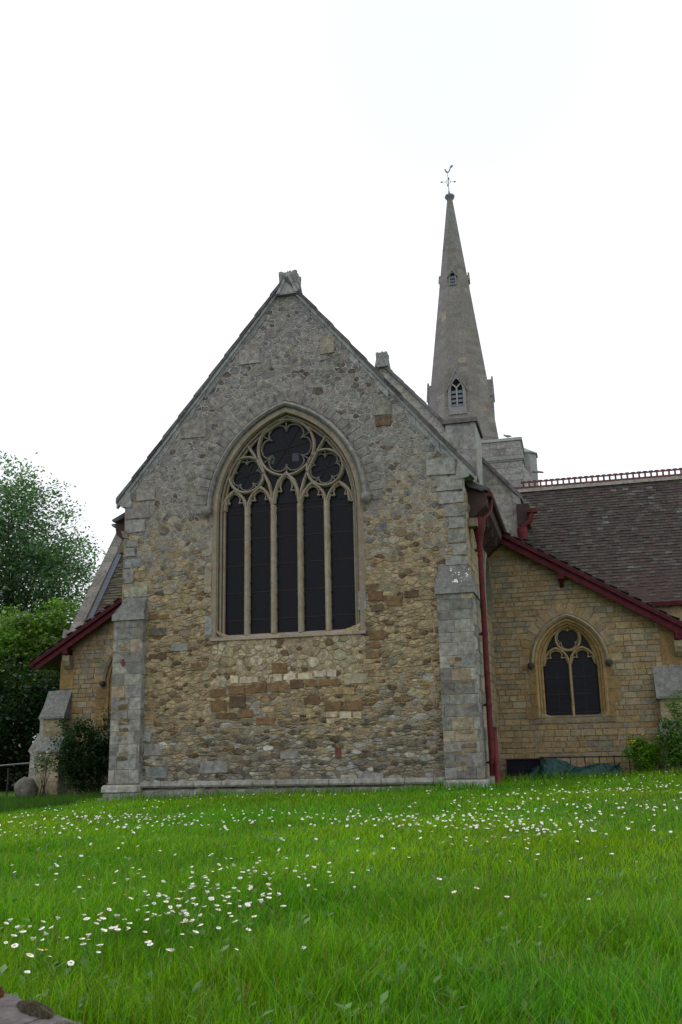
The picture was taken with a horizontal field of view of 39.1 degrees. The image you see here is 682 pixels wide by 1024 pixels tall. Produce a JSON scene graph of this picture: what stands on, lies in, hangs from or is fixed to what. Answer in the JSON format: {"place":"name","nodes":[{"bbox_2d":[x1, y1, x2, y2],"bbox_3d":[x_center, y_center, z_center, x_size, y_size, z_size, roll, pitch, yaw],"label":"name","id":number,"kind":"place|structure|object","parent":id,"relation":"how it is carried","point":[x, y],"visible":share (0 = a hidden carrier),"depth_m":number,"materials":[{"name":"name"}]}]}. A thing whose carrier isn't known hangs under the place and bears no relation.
{"place":"outdoors","nodes":[
{"label":"outdoors","id":0,"kind":"place"},
{"bbox_2d":[0,790,103,812],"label":"long grass","id":1,"kind":"structure","parent":0,"point":[28,802],"depth_m":18.27,"materials":[{"name":"green plant"}]},
{"bbox_2d":[0,764,681,1023],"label":"lawn ground","id":2,"kind":"structure","parent":0,"point":[446,813],"depth_m":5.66,"materials":[{"name":"plant"}]},
{"bbox_2d":[0,762,29,794],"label":"handrail","id":3,"kind":"object","parent":2,"relation":"on","point":[8,773],"visible":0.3,"depth_m":25.94,"materials":[{"name":"black metal"}]},
{"bbox_2d":[11,943,19,966],"bbox_3d":[-0.997,1.365,2.952,0.025,0.080,0.023,-2,9,23],"label":"daisy","id":4,"kind":"object","parent":2,"relation":"on","point":[15,945],"visible":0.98,"depth_m":2.95,"materials":[{"name":"white plant"}]},
{"bbox_2d":[0,592,35,746],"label":"tree","id":5,"kind":"object","parent":2,"relation":"on","point":[15,600],"depth_m":45.85,"materials":[{"name":"green plant"}]},
{"bbox_2d":[14,777,38,797],"bbox_3d":[-7.909,6.920,24.138,0.609,0.523,0.547,-5,-15,13],"label":"boulder","id":6,"kind":"object","parent":2,"relation":"on","point":[25,786],"visible":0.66,"depth_m":23.96,"materials":[{"name":"grey stone"}]},
{"bbox_2d":[0,650,60,790],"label":"yew tree","id":7,"kind":"object","parent":2,"relation":"on","point":[19,719],"visible":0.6,"depth_m":33.75,"materials":[{"name":"green plant"}]},
{"bbox_2d":[0,597,80,775],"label":"maple","id":8,"kind":"object","parent":2,"relation":"on","point":[25,638],"visible":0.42,"depth_m":37.13,"materials":[{"name":"green plant"}]},
{"bbox_2d":[30,751,55,796],"bbox_3d":[-7.397,6.480,23.816,0.731,1.152,0.647,-1,-14,1],"label":"rose bush","id":9,"kind":"object","parent":2,"relation":"on","point":[48,770],"visible":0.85,"depth_m":23.77,"materials":[{"name":"green plant"}]},
{"bbox_2d":[0,443,108,637],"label":"tall tree","id":10,"kind":"object","parent":2,"relation":"on","point":[43,564],"visible":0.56,"depth_m":55.79,"materials":[{"name":"green plant"}]},
{"bbox_2d":[67,960,73,978],"bbox_3d":[-0.769,1.303,2.728,0.020,0.065,0.020,5,19,-10],"label":"daisy","id":11,"kind":"object","parent":2,"relation":"on","point":[71,963],"visible":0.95,"depth_m":2.72,"materials":[{"name":"white plant"}]},
{"bbox_2d":[34,707,110,795],"bbox_3d":[-6.109,5.916,23.512,2.652,2.327,1.517,-5,-15,13],"label":"shrub","id":12,"kind":"object","parent":2,"relation":"on","point":[94,768],"visible":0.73,"depth_m":23.33,"materials":[{"name":"green plant"}]},
{"bbox_2d":[0,806,681,1023],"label":"weed","id":13,"kind":"object","parent":2,"relation":"on","point":[4,967],"visible":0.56,"depth_m":3.21,"materials":[{"name":"green plant"}]},
{"bbox_2d":[0,771,681,858],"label":"daisy carpet","id":14,"kind":"object","parent":2,"relation":"on","point":[408,816],"visible":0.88,"depth_m":9.15,"materials":[{"name":"white plant"}]},
{"bbox_2d":[27,165,681,802],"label":"church","id":15,"kind":"structure","parent":2,"relation":"on","point":[335,559],"depth_m":20.72,"materials":[{"name":"stone"}]},
{"bbox_2d":[99,654,112,735],"bbox_3d":[-5.367,4.530,25.105,1.950,2.529,0.445,-5,-15,13],"label":"side window","id":16,"kind":"structure","parent":15,"relation":"in","point":[108,669],"depth_m":25.23,"materials":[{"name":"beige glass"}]},
{"bbox_2d":[201,401,371,640],"bbox_3d":[-1.160,0.091,20.421,3.770,5.158,0.479,-5,-15,13],"label":"east window","id":17,"kind":"structure","parent":15,"relation":"in","point":[294,569],"depth_m":20.49,"materials":[{"name":"stone"}]},
{"bbox_2d":[527,613,614,723],"bbox_3d":[5.380,3.652,22.556,1.950,2.529,0.445,-5,-15,13],"label":"side window","id":18,"kind":"structure","parent":15,"relation":"in","point":[571,685],"depth_m":22.66,"materials":[{"name":"black glass"}]},
{"bbox_2d":[506,758,540,777],"bbox_3d":[4.211,5.915,22.065,0.800,0.470,0.160,-5,-15,13],"label":"hoarding","id":19,"kind":"object","parent":2,"relation":"on","point":[515,766],"visible":0.55,"depth_m":22.04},
{"bbox_2d":[529,758,623,777],"bbox_3d":[5.223,5.727,21.347,2.098,0.610,0.623,-5,-15,13],"label":"tarpaulin","id":20,"kind":"object","parent":2,"relation":"on","point":[552,766],"visible":0.52,"depth_m":21.43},
{"bbox_2d":[539,755,662,773],"bbox_3d":[5.817,5.729,21.465,2.700,0.550,0.032,-5,-15,13],"label":"railing","id":21,"kind":"object","parent":2,"relation":"on","point":[584,757],"visible":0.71,"depth_m":21.57,"materials":[{"name":"black metal"}]},
{"bbox_2d":[619,733,671,773],"bbox_3d":[6.712,5.367,21.100,1.149,1.004,0.937,-5,-15,13],"label":"flowering plant","id":22,"kind":"object","parent":2,"relation":"on","point":[646,755],"visible":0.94,"depth_m":21.01,"materials":[{"name":"green plant"}]},
{"bbox_2d":[651,690,681,771],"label":"leafy shrub","id":23,"kind":"object","parent":2,"relation":"on","point":[675,755],"visible":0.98,"depth_m":20.59,"materials":[{"name":"green plant"}]},
{"bbox_2d":[0,0,681,742],"label":"sky","id":24,"kind":"structure","parent":0,"point":[163,163],"materials":[{"name":"white"}]},
{"label":"pavement","id":25,"kind":"structure","parent":0,"visible":0},
{"bbox_2d":[0,986,81,1023],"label":"churchyard wall","id":26,"kind":"structure","parent":25,"relation":"on","point":[13,1010],"depth_m":2.18,"materials":[{"name":"grey stone"}]}
]}

